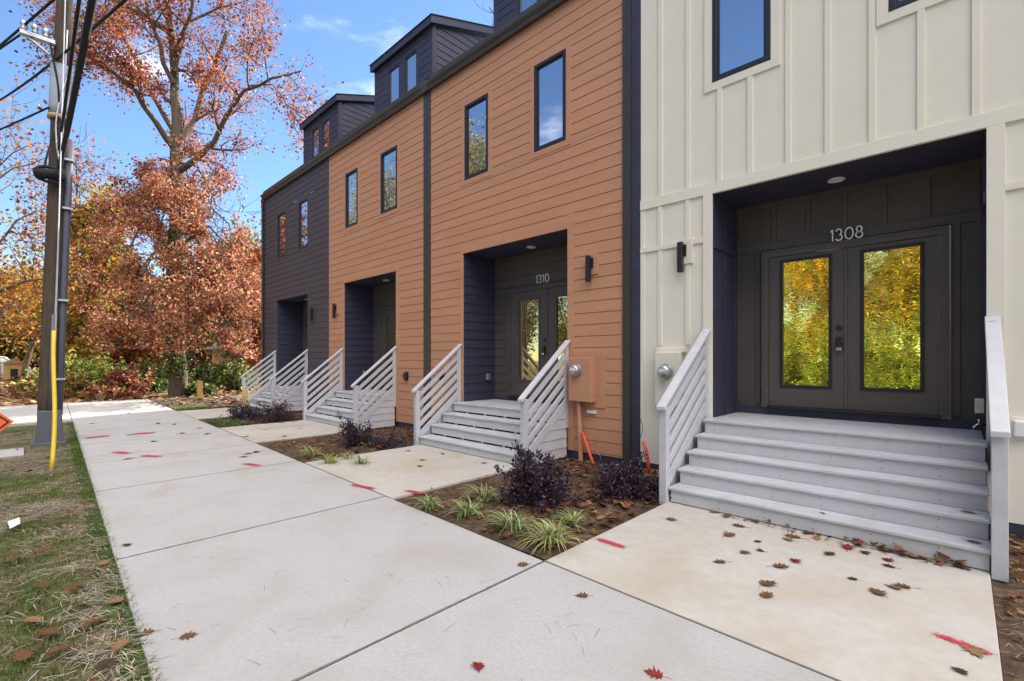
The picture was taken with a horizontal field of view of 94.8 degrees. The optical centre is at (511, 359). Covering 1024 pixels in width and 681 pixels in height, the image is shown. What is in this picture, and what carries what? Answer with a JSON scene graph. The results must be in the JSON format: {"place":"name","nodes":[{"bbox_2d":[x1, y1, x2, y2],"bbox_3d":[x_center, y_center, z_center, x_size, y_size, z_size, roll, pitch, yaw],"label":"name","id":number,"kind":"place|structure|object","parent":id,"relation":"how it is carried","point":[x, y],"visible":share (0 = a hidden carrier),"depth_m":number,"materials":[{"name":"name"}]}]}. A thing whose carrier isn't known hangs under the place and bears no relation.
{"place":"outdoors","nodes":[
{"label":"outdoors","id":0,"kind":"place"},
{"bbox_2d":[0,403,71,426],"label":"driveway apron","id":1,"kind":"object","parent":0,"point":[21,415],"visible":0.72,"depth_m":13.06,"materials":[{"name":"concrete"}]},
{"bbox_2d":[0,422,167,680],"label":"lawn","id":2,"kind":"structure","parent":0,"point":[68,603],"depth_m":3.49,"materials":[{"name":"plant"}]},
{"bbox_2d":[0,448,23,459],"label":"utility vault","id":3,"kind":"object","parent":2,"relation":"on","point":[12,453],"visible":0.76,"depth_m":7.54,"materials":[{"name":"concrete"}]},
{"bbox_2d":[10,647,37,664],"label":"fallen leaf","id":4,"kind":"object","parent":2,"relation":"on","point":[23,654],"visible":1,"depth_m":2.42,"materials":[{"name":"brown plant"}]},
{"bbox_2d":[21,615,44,621],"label":"fallen leaf","id":5,"kind":"object","parent":2,"relation":"on","point":[33,618],"visible":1,"depth_m":2.75,"materials":[{"name":"plant"}]},
{"bbox_2d":[20,0,74,447],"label":"utility pole","id":6,"kind":"object","parent":2,"relation":"on","point":[43,431],"visible":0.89,"depth_m":8.59,"materials":[{"name":"brown wood"}]},
{"bbox_2d":[0,106,49,129],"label":"overhead cable","id":7,"kind":"object","parent":6,"relation":"attached to","point":[26,117],"visible":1,"depth_m":8.93,"materials":[{"name":"black rubber"}]},
{"bbox_2d":[0,0,55,46],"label":"overhead cable","id":8,"kind":"object","parent":6,"relation":"attached to","point":[34,16],"visible":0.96,"depth_m":8.15,"materials":[{"name":"black rubber"}]},
{"bbox_2d":[49,0,65,469],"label":"guy wire","id":9,"kind":"object","parent":6,"relation":"attached to","point":[54,401],"visible":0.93,"depth_m":7.00,"materials":[{"name":"metal"}]},
{"bbox_2d":[0,0,127,100],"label":"overhead cable","id":10,"kind":"object","parent":6,"relation":"attached to","point":[108,14],"visible":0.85,"depth_m":8.16,"materials":[{"name":"black rubber"}]},
{"bbox_2d":[57,0,81,149],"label":"overhead cable","id":11,"kind":"object","parent":6,"relation":"attached to","point":[74,33],"visible":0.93,"depth_m":6.16,"materials":[{"name":"black rubber"}]},
{"bbox_2d":[57,0,96,168],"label":"overhead cable","id":12,"kind":"object","parent":6,"relation":"attached to","point":[87,28],"visible":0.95,"depth_m":5.96,"materials":[{"name":"black rubber"}]},
{"bbox_2d":[35,625,63,635],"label":"fallen leaf","id":13,"kind":"object","parent":2,"relation":"on","point":[48,631],"visible":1,"depth_m":2.62,"materials":[{"name":"brown plant"}]},
{"bbox_2d":[3,427,102,680],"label":"leaf litter","id":14,"kind":"object","parent":2,"relation":"on","point":[80,583],"visible":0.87,"depth_m":3.16,"materials":[{"name":"brown plant"}]},
{"bbox_2d":[0,421,174,680],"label":"straw","id":15,"kind":"object","parent":2,"relation":"on","point":[102,639],"visible":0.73,"depth_m":3.18,"materials":[{"name":"beige plant"}]},
{"bbox_2d":[0,413,13,431],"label":"road work sign","id":16,"kind":"object","parent":15,"relation":"on","point":[5,421],"visible":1,"depth_m":5.94,"materials":[{"name":"metal"}]},
{"bbox_2d":[42,641,84,653],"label":"fallen leaf","id":17,"kind":"object","parent":15,"relation":"on","point":[63,646],"visible":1,"depth_m":2.47,"materials":[{"name":"brown plant"}]},
{"bbox_2d":[78,614,110,627],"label":"fallen leaf","id":18,"kind":"object","parent":15,"relation":"on","point":[88,623],"visible":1,"depth_m":2.71,"materials":[{"name":"brown plant"}]},
{"bbox_2d":[107,635,133,655],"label":"fallen leaf","id":19,"kind":"object","parent":15,"relation":"on","point":[121,643],"visible":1,"depth_m":2.50,"materials":[{"name":"orange plant"}]},
{"bbox_2d":[88,657,116,672],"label":"fallen leaf","id":20,"kind":"object","parent":2,"relation":"on","point":[105,662],"visible":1,"depth_m":2.34,"materials":[{"name":"brown plant"}]},
{"bbox_2d":[153,395,249,406],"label":"driveway","id":21,"kind":"structure","parent":0,"point":[238,397],"depth_m":17.18,"materials":[{"name":"concrete"}]},
{"bbox_2d":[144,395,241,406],"bbox_3d":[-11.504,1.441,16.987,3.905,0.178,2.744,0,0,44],"label":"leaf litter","id":22,"kind":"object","parent":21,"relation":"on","point":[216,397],"visible":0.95,"depth_m":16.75,"materials":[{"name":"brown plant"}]},
{"bbox_2d":[178,407,265,419],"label":"concrete path","id":23,"kind":"structure","parent":0,"point":[206,414],"depth_m":13.29,"materials":[{"name":"beige concrete"}]},
{"bbox_2d":[240,349,307,411],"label":"porch stairs","id":24,"kind":"structure","parent":23,"relation":"on","point":[270,390],"depth_m":14.16,"materials":[{"name":"grey paint"}]},
{"bbox_2d":[0,0,492,352],"label":"sky","id":25,"kind":"structure","parent":0,"point":[343,38],"materials":[{"name":"blue"}]},
{"bbox_2d":[219,420,364,443],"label":"concrete path","id":26,"kind":"structure","parent":0,"point":[272,432],"depth_m":10.12,"materials":[{"name":"beige concrete"}]},
{"bbox_2d":[301,346,396,429],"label":"porch stairs","id":27,"kind":"structure","parent":26,"relation":"on","point":[325,408],"depth_m":10.90,"materials":[{"name":"grey paint"}]},
{"bbox_2d":[304,444,531,499],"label":"concrete path","id":28,"kind":"structure","parent":0,"point":[396,473],"depth_m":6.54,"materials":[{"name":"beige concrete"}]},
{"bbox_2d":[411,340,569,464],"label":"porch stairs","id":29,"kind":"structure","parent":28,"relation":"on","point":[446,427],"depth_m":7.74,"materials":[{"name":"grey paint"}]},
{"bbox_2d":[67,399,835,680],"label":"sidewalk","id":30,"kind":"structure","parent":0,"point":[251,528],"depth_m":3.14,"materials":[{"name":"concrete"}]},
{"bbox_2d":[87,422,625,664],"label":"fallen leaves","id":31,"kind":"object","parent":30,"relation":"on","point":[346,580],"visible":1,"depth_m":3.11,"materials":[{"name":"brown plant"}]},
{"bbox_2d":[644,665,670,678],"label":"fallen leaf","id":32,"kind":"object","parent":30,"relation":"on","point":[654,673],"visible":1,"depth_m":2.28,"materials":[{"name":"red plant"}]},
{"bbox_2d":[0,362,1003,680],"bbox_3d":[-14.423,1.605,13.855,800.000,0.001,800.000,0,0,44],"label":"ground","id":33,"kind":"structure","parent":0,"point":[382,428],"depth_m":12.13,"materials":[{"name":"brown soil"}]},
{"bbox_2d":[1,358,22,380],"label":"play house","id":34,"kind":"structure","parent":33,"relation":"on","point":[12,367],"depth_m":35.55,"materials":[{"name":"wood"}]},
{"bbox_2d":[0,356,30,374],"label":"parked van","id":35,"kind":"object","parent":33,"relation":"on","point":[3,359],"visible":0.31,"depth_m":36.90,"materials":[{"name":"white metal"}]},
{"bbox_2d":[0,370,38,390],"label":"bush","id":36,"kind":"object","parent":33,"relation":"on","point":[23,384],"visible":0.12,"depth_m":23.05,"materials":[{"name":"green plant"}]},
{"bbox_2d":[0,267,39,367],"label":"tree","id":37,"kind":"object","parent":33,"relation":"on","point":[7,353],"visible":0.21,"depth_m":61.02,"materials":[{"name":"orange plant"}]},
{"bbox_2d":[0,255,42,369],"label":"tree","id":38,"kind":"object","parent":33,"relation":"on","point":[34,365],"visible":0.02,"depth_m":63.50,"materials":[{"name":"orange plant"}]},
{"bbox_2d":[0,255,118,361],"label":"golden tree","id":39,"kind":"object","parent":33,"relation":"on","point":[11,272],"visible":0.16,"depth_m":34.86,"materials":[{"name":"orange plant"}]},
{"bbox_2d":[27,370,94,399],"bbox_3d":[-17.774,1.024,18.840,2.083,1.305,2.222,0,0,12],"label":"bush","id":40,"kind":"object","parent":33,"relation":"on","point":[70,391],"visible":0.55,"depth_m":18.47,"materials":[{"name":"green plant"}]},
{"bbox_2d":[0,70,129,377],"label":"sparse tree","id":41,"kind":"object","parent":33,"relation":"on","point":[14,284],"visible":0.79,"depth_m":21.11,"materials":[{"name":"orange plant"}]},
{"bbox_2d":[6,129,128,349],"bbox_3d":[-28.095,-6.438,30.205,5.987,16.370,6.022,0,0,44],"label":"bare top tree","id":42,"kind":"object","parent":33,"relation":"on","point":[77,178],"visible":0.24,"depth_m":30.64,"materials":[{"name":"orange plant"}]},
{"bbox_2d":[0,195,153,378],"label":"golden tree","id":43,"kind":"object","parent":33,"relation":"on","point":[28,353],"visible":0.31,"depth_m":29.64,"materials":[{"name":"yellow plant"}]},
{"bbox_2d":[18,345,141,397],"bbox_3d":[-18.037,0.505,19.796,3.912,2.390,3.289,0,0,-34],"label":"bush","id":44,"kind":"object","parent":33,"relation":"on","point":[98,370],"visible":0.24,"depth_m":19.55,"materials":[{"name":"green plant"}]},
{"bbox_2d":[29,180,155,365],"bbox_3d":[-21.863,-3.878,24.373,5.208,11.260,5.551,0,0,-21],"label":"ivy tree","id":45,"kind":"object","parent":33,"relation":"on","point":[74,338],"visible":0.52,"depth_m":24.01,"materials":[{"name":"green plant"}]},
{"bbox_2d":[76,379,127,400],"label":"bush","id":46,"kind":"object","parent":33,"relation":"on","point":[90,391],"visible":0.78,"depth_m":18.61,"materials":[{"name":"brown plant"}]},
{"bbox_2d":[96,362,156,397],"bbox_3d":[-16.161,0.907,19.599,2.142,1.598,2.157,0,0,44],"label":"bush","id":47,"kind":"object","parent":33,"relation":"on","point":[126,377],"visible":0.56,"depth_m":19.49,"materials":[{"name":"red plant"}]},
{"bbox_2d":[0,373,260,405],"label":"leaf litter","id":48,"kind":"object","parent":33,"relation":"on","point":[13,393],"visible":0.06,"depth_m":19.64,"materials":[{"name":"brown plant"}]},
{"bbox_2d":[94,282,168,371],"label":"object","id":49,"kind":"object","parent":33,"relation":"on","point":[128,355],"visible":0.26,"depth_m":40.84,"materials":[{"name":"brown plant"}]},
{"bbox_2d":[108,354,168,384],"bbox_3d":[-22.931,0.692,28.968,3.719,2.030,4.388,0,0,-8],"label":"bush","id":50,"kind":"object","parent":33,"relation":"on","point":[145,370],"visible":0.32,"depth_m":28.86,"materials":[{"name":"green plant"}]},
{"bbox_2d":[144,376,167,392],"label":"bush","id":51,"kind":"object","parent":33,"relation":"on","point":[159,386],"visible":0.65,"depth_m":22.33,"materials":[{"name":"green plant"}]},
{"bbox_2d":[8,0,343,396],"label":"autumn tree","id":52,"kind":"object","parent":33,"relation":"on","point":[208,299],"visible":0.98,"depth_m":18.79,"materials":[{"name":"orange plant"}]},
{"bbox_2d":[143,263,216,372],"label":"tree","id":53,"kind":"object","parent":33,"relation":"on","point":[200,356],"visible":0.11,"depth_m":59.13,"materials":[{"name":"brown plant"}]},
{"bbox_2d":[197,380,202,398],"bbox_3d":[-12.091,1.221,18.219,0.180,0.818,0.180,0,0,44],"label":"timber stake","id":54,"kind":"object","parent":33,"relation":"on","point":[199,389],"visible":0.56,"depth_m":18.16,"materials":[{"name":"beige wood"}]},
{"bbox_2d":[184,381,222,396],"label":"bush","id":55,"kind":"object","parent":33,"relation":"on","point":[191,387],"visible":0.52,"depth_m":20.38,"materials":[{"name":"green plant"}]},
{"bbox_2d":[168,403,241,410],"bbox_3d":[-9.544,1.560,15.582,1.745,0.036,2.788,0,0,44],"label":"planting bed","id":56,"kind":"object","parent":33,"relation":"on","point":[226,405],"visible":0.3,"depth_m":15.79,"materials":[{"name":"soil"}]},
{"bbox_2d":[171,404,215,410],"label":"ground cover","id":57,"kind":"object","parent":56,"relation":"on","point":[195,407],"visible":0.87,"depth_m":14.73,"materials":[{"name":"green plant"}]},
{"bbox_2d":[188,361,233,385],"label":"bush","id":58,"kind":"object","parent":33,"relation":"on","point":[215,373],"visible":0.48,"depth_m":27.51,"materials":[{"name":"green plant"}]},
{"bbox_2d":[162,219,260,368],"bbox_3d":[-20.140,-4.410,35.411,10.267,12.311,7.751,0,0,-25],"label":"green tree","id":59,"kind":"object","parent":33,"relation":"on","point":[259,242],"visible":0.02,"depth_m":34.79,"materials":[{"name":"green plant"}]},
{"bbox_2d":[188,228,260,383],"bbox_3d":[-15.905,-3.233,29.961,7.788,9.937,8.292,0,0,-15],"label":"tree","id":60,"kind":"object","parent":33,"relation":"on","point":[253,261],"visible":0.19,"depth_m":28.60,"materials":[{"name":"red plant"}]},
{"bbox_2d":[207,342,257,376],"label":"bungalow","id":61,"kind":"object","parent":33,"relation":"on","point":[215,350],"visible":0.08,"depth_m":40.55,"materials":[{"name":"grey"}]},
{"bbox_2d":[216,358,260,390],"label":"bush","id":62,"kind":"object","parent":33,"relation":"on","point":[231,384],"visible":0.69,"depth_m":23.57,"materials":[{"name":"green plant"}]},
{"bbox_2d":[200,411,302,427],"bbox_3d":[-6.304,1.560,12.383,2.240,0.036,2.914,0,0,44],"label":"planting bed","id":63,"kind":"object","parent":33,"relation":"on","point":[263,422],"visible":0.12,"depth_m":11.94,"materials":[{"name":"soil"}]},
{"bbox_2d":[205,418,253,427],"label":"ground cover","id":64,"kind":"object","parent":63,"relation":"on","point":[229,422],"visible":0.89,"depth_m":11.24,"materials":[{"name":"green plant"}]},
{"bbox_2d":[217,396,255,419],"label":"purple shrub","id":65,"kind":"object","parent":63,"relation":"on","point":[237,413],"visible":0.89,"depth_m":12.06,"materials":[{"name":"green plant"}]},
{"bbox_2d":[236,400,265,420],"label":"purple shrub","id":66,"kind":"object","parent":63,"relation":"on","point":[251,413],"visible":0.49,"depth_m":12.23,"materials":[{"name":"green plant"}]},
{"bbox_2d":[248,399,298,424],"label":"purple shrub","id":67,"kind":"object","parent":63,"relation":"on","point":[276,414],"visible":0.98,"depth_m":11.56,"materials":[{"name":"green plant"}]},
{"bbox_2d":[260,93,377,409],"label":"townhouse","id":68,"kind":"structure","parent":33,"relation":"on","point":[294,279],"depth_m":15.18,"materials":[{"name":"grey paint"}]},
{"bbox_2d":[276,207,287,261],"bbox_3d":[-7.641,-4.145,15.676,0.940,1.670,0.078,0,0,44],"label":"window","id":69,"kind":"structure","parent":68,"relation":"in","point":[281,216],"depth_m":15.75,"materials":[{"name":"grey"}]},
{"bbox_2d":[297,193,310,253],"bbox_3d":[-6.386,-4.155,14.470,0.920,1.690,0.078,0,0,44],"label":"window","id":70,"kind":"structure","parent":68,"relation":"in","point":[303,204],"depth_m":14.50,"materials":[{"name":"grey"}]},
{"bbox_2d":[257,427,420,461],"bbox_3d":[-2.833,1.560,8.952,2.380,0.036,3.055,0,0,44],"label":"planting bed","id":71,"kind":"object","parent":33,"relation":"on","point":[295,452],"visible":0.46,"depth_m":8.44,"materials":[{"name":"soil"}]},
{"bbox_2d":[297,445,321,456],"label":"grass tuft","id":72,"kind":"object","parent":71,"relation":"on","point":[308,451],"visible":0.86,"depth_m":7.53,"materials":[{"name":"green plant"}]},
{"bbox_2d":[308,452,343,464],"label":"grass tuft","id":73,"kind":"object","parent":71,"relation":"on","point":[331,459],"visible":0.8,"depth_m":6.91,"materials":[{"name":"green plant"}]},
{"bbox_2d":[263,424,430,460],"bbox_3d":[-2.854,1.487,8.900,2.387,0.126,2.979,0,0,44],"label":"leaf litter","id":74,"kind":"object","parent":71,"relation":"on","point":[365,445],"visible":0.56,"depth_m":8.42,"materials":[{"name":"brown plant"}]},
{"bbox_2d":[330,410,384,447],"bbox_3d":[-2.830,1.247,8.544,1.016,0.661,0.922,0,0,44],"label":"purple shrub","id":75,"kind":"object","parent":71,"relation":"on","point":[352,437],"visible":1,"depth_m":8.42,"materials":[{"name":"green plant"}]},
{"bbox_2d":[368,431,411,448],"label":"purple shrub","id":76,"kind":"object","parent":71,"relation":"on","point":[390,443],"visible":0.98,"depth_m":8.31,"materials":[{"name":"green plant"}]},
{"bbox_2d":[325,13,603,429],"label":"townhouse","id":77,"kind":"structure","parent":33,"relation":"on","point":[380,254],"depth_m":11.64,"materials":[{"name":"wood"}]},
{"bbox_2d":[344,162,359,232],"bbox_3d":[-4.187,-4.215,12.357,0.860,1.650,0.078,0,0,44],"label":"window","id":78,"kind":"structure","parent":77,"relation":"in","point":[351,175],"depth_m":12.36,"materials":[{"name":"grey"}]},
{"bbox_2d":[378,139,399,218],"bbox_3d":[-2.881,-4.215,11.103,0.920,1.650,0.078,0,0,44],"label":"window","id":79,"kind":"structure","parent":77,"relation":"in","point":[389,156],"depth_m":11.12,"materials":[{"name":"grey"}]},
{"bbox_2d":[382,309,395,386],"bbox_3d":[-3.221,-0.290,12.578,0.952,2.060,0.062,0,0,44],"label":"door","id":80,"kind":"structure","parent":77,"relation":"in","point":[388,316],"depth_m":12.67,"materials":[{"name":"paint"}]},
{"bbox_2d":[395,457,670,559],"bbox_3d":[0.588,1.560,5.566,2.255,0.036,3.197,0,0,44],"label":"planting bed","id":81,"kind":"object","parent":33,"relation":"on","point":[475,527],"visible":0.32,"depth_m":4.85,"materials":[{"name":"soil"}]},
{"bbox_2d":[403,492,443,513],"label":"grass tuft","id":82,"kind":"object","parent":81,"relation":"on","point":[429,503],"visible":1,"depth_m":4.88,"materials":[{"name":"green plant"}]},
{"bbox_2d":[443,497,485,525],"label":"grass tuft","id":83,"kind":"object","parent":81,"relation":"on","point":[465,511],"visible":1,"depth_m":4.68,"materials":[{"name":"green plant"}]},
{"bbox_2d":[457,481,507,501],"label":"grass tuft","id":84,"kind":"object","parent":81,"relation":"on","point":[484,493],"visible":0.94,"depth_m":5.16,"materials":[{"name":"green plant"}]},
{"bbox_2d":[478,508,534,534],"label":"grass tuft","id":85,"kind":"object","parent":81,"relation":"on","point":[512,523],"visible":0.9,"depth_m":4.26,"materials":[{"name":"green plant"}]},
{"bbox_2d":[494,439,582,513],"bbox_3d":[0.266,1.239,5.090,0.903,0.683,0.801,0,0,44],"label":"purple shrub","id":86,"kind":"object","parent":81,"relation":"on","point":[542,488],"visible":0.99,"depth_m":4.96,"materials":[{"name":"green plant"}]},
{"bbox_2d":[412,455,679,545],"bbox_3d":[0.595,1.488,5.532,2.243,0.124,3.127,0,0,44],"label":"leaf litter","id":87,"kind":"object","parent":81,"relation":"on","point":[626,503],"visible":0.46,"depth_m":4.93,"materials":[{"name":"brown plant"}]},
{"bbox_2d":[507,518,594,556],"bbox_3d":[0.272,1.434,3.881,0.716,0.251,0.839,0,0,-5],"label":"grass tuft","id":88,"kind":"object","parent":81,"relation":"on","point":[550,536],"visible":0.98,"depth_m":3.89,"materials":[{"name":"green plant"}]},
{"bbox_2d":[547,505,594,529],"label":"grass tuft","id":89,"kind":"object","parent":81,"relation":"on","point":[575,518],"visible":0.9,"depth_m":4.42,"materials":[{"name":"green plant"}]},
{"bbox_2d":[581,432,594,465],"bbox_3d":[1.133,1.344,7.004,0.051,0.489,0.319,0,0,-29],"label":"red conduit","id":90,"kind":"object","parent":81,"relation":"on","point":[587,447],"visible":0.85,"depth_m":6.99,"materials":[{"name":"red plastic"}]},
{"bbox_2d":[587,447,671,503],"bbox_3d":[1.301,1.281,5.375,0.959,0.610,0.961,0,0,2],"label":"purple shrub","id":91,"kind":"object","parent":81,"relation":"on","point":[627,481],"visible":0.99,"depth_m":5.22,"materials":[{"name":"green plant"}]},
{"bbox_2d":[642,441,650,472],"bbox_3d":[1.794,1.345,6.290,0.048,0.492,0.158,0,0,-24],"label":"red conduit","id":92,"kind":"object","parent":81,"relation":"on","point":[647,453],"visible":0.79,"depth_m":6.25,"materials":[{"name":"red plastic"}]},
{"bbox_2d":[426,0,640,466],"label":"townhouse","id":93,"kind":"structure","parent":33,"relation":"on","point":[535,222],"depth_m":7.93,"materials":[{"name":"wood"}]},
{"bbox_2d":[461,85,492,186],"bbox_3d":[-0.662,-4.215,8.971,0.865,1.650,0.078,0,0,44],"label":"window","id":94,"kind":"structure","parent":93,"relation":"in","point":[476,111],"depth_m":8.97,"materials":[{"name":"blue"}]},
{"bbox_2d":[511,288,547,397],"bbox_3d":[0.314,-0.300,9.156,0.952,2.060,0.100,0,0,44],"label":"door","id":95,"kind":"structure","parent":93,"relation":"in","point":[528,308],"depth_m":9.18,"materials":[{"name":"paint"}]},
{"bbox_2d":[530,39,571,159],"bbox_3d":[0.636,-4.215,7.724,0.865,1.650,0.078,0,0,44],"label":"window","id":96,"kind":"structure","parent":93,"relation":"in","point":[550,73],"depth_m":7.72,"materials":[{"name":"blue"}]},
{"bbox_2d":[546,286,566,398],"bbox_3d":[1.012,-0.300,8.511,0.973,2.060,0.062,0,0,44],"label":"door","id":97,"kind":"structure","parent":93,"relation":"in","point":[556,297],"depth_m":8.67,"materials":[{"name":"paint"}]},
{"bbox_2d":[640,0,1023,539],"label":"townhouse","id":98,"kind":"structure","parent":33,"relation":"on","point":[832,211],"depth_m":5.41,"materials":[{"name":"beige paint"}]},
{"bbox_2d":[704,0,780,93],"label":"window","id":99,"kind":"structure","parent":98,"relation":"in","point":[742,38],"depth_m":5.69,"materials":[{"name":"blue"}]},
{"bbox_2d":[769,248,845,408],"bbox_3d":[3.689,-0.366,5.913,0.831,1.932,0.100,0,0,44],"label":"door","id":100,"kind":"structure","parent":98,"relation":"in","point":[806,291],"depth_m":5.91,"materials":[{"name":"brown metal"}]},
{"bbox_2d":[844,236,937,414],"bbox_3d":[4.294,-0.366,5.359,0.834,1.932,0.062,0,0,44],"label":"door","id":101,"kind":"structure","parent":98,"relation":"in","point":[891,288],"depth_m":5.33,"materials":[{"name":"brown metal"}]},
{"bbox_2d":[876,0,945,27],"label":"window","id":102,"kind":"structure","parent":98,"relation":"in","point":[887,11],"depth_m":4.64,"materials":[{"name":"grey wood"}]},
{"bbox_2d":[988,533,1023,680],"bbox_3d":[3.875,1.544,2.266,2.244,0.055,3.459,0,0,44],"label":"straw mulch","id":103,"kind":"object","parent":33,"relation":"on","point":[1015,617],"visible":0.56,"depth_m":2.80,"materials":[{"name":"brown plant"}]},
{"bbox_2d":[1004,533,1023,660],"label":"leaf litter","id":104,"kind":"object","parent":103,"relation":"on","point":[1017,575],"visible":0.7,"depth_m":3.34,"materials":[{"name":"brown plant"}]},
{"bbox_2d":[544,501,1002,680],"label":"concrete path","id":105,"kind":"structure","parent":0,"point":[820,613],"depth_m":3.09,"materials":[{"name":"beige concrete"}]},
{"bbox_2d":[656,316,1010,582],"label":"porch stairs","id":106,"kind":"structure","parent":105,"relation":"on","point":[914,489],"depth_m":4.39,"materials":[{"name":"grey paint"}]},
{"bbox_2d":[733,515,966,567],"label":"leaf litter","id":107,"kind":"object","parent":105,"relation":"on","point":[938,560],"visible":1,"depth_m":3.69,"materials":[{"name":"brown plant"}]},
{"bbox_2d":[960,640,988,657],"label":"fallen leaf","id":108,"kind":"object","parent":105,"relation":"on","point":[974,650],"visible":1,"depth_m":2.46,"materials":[{"name":"orange plant"}]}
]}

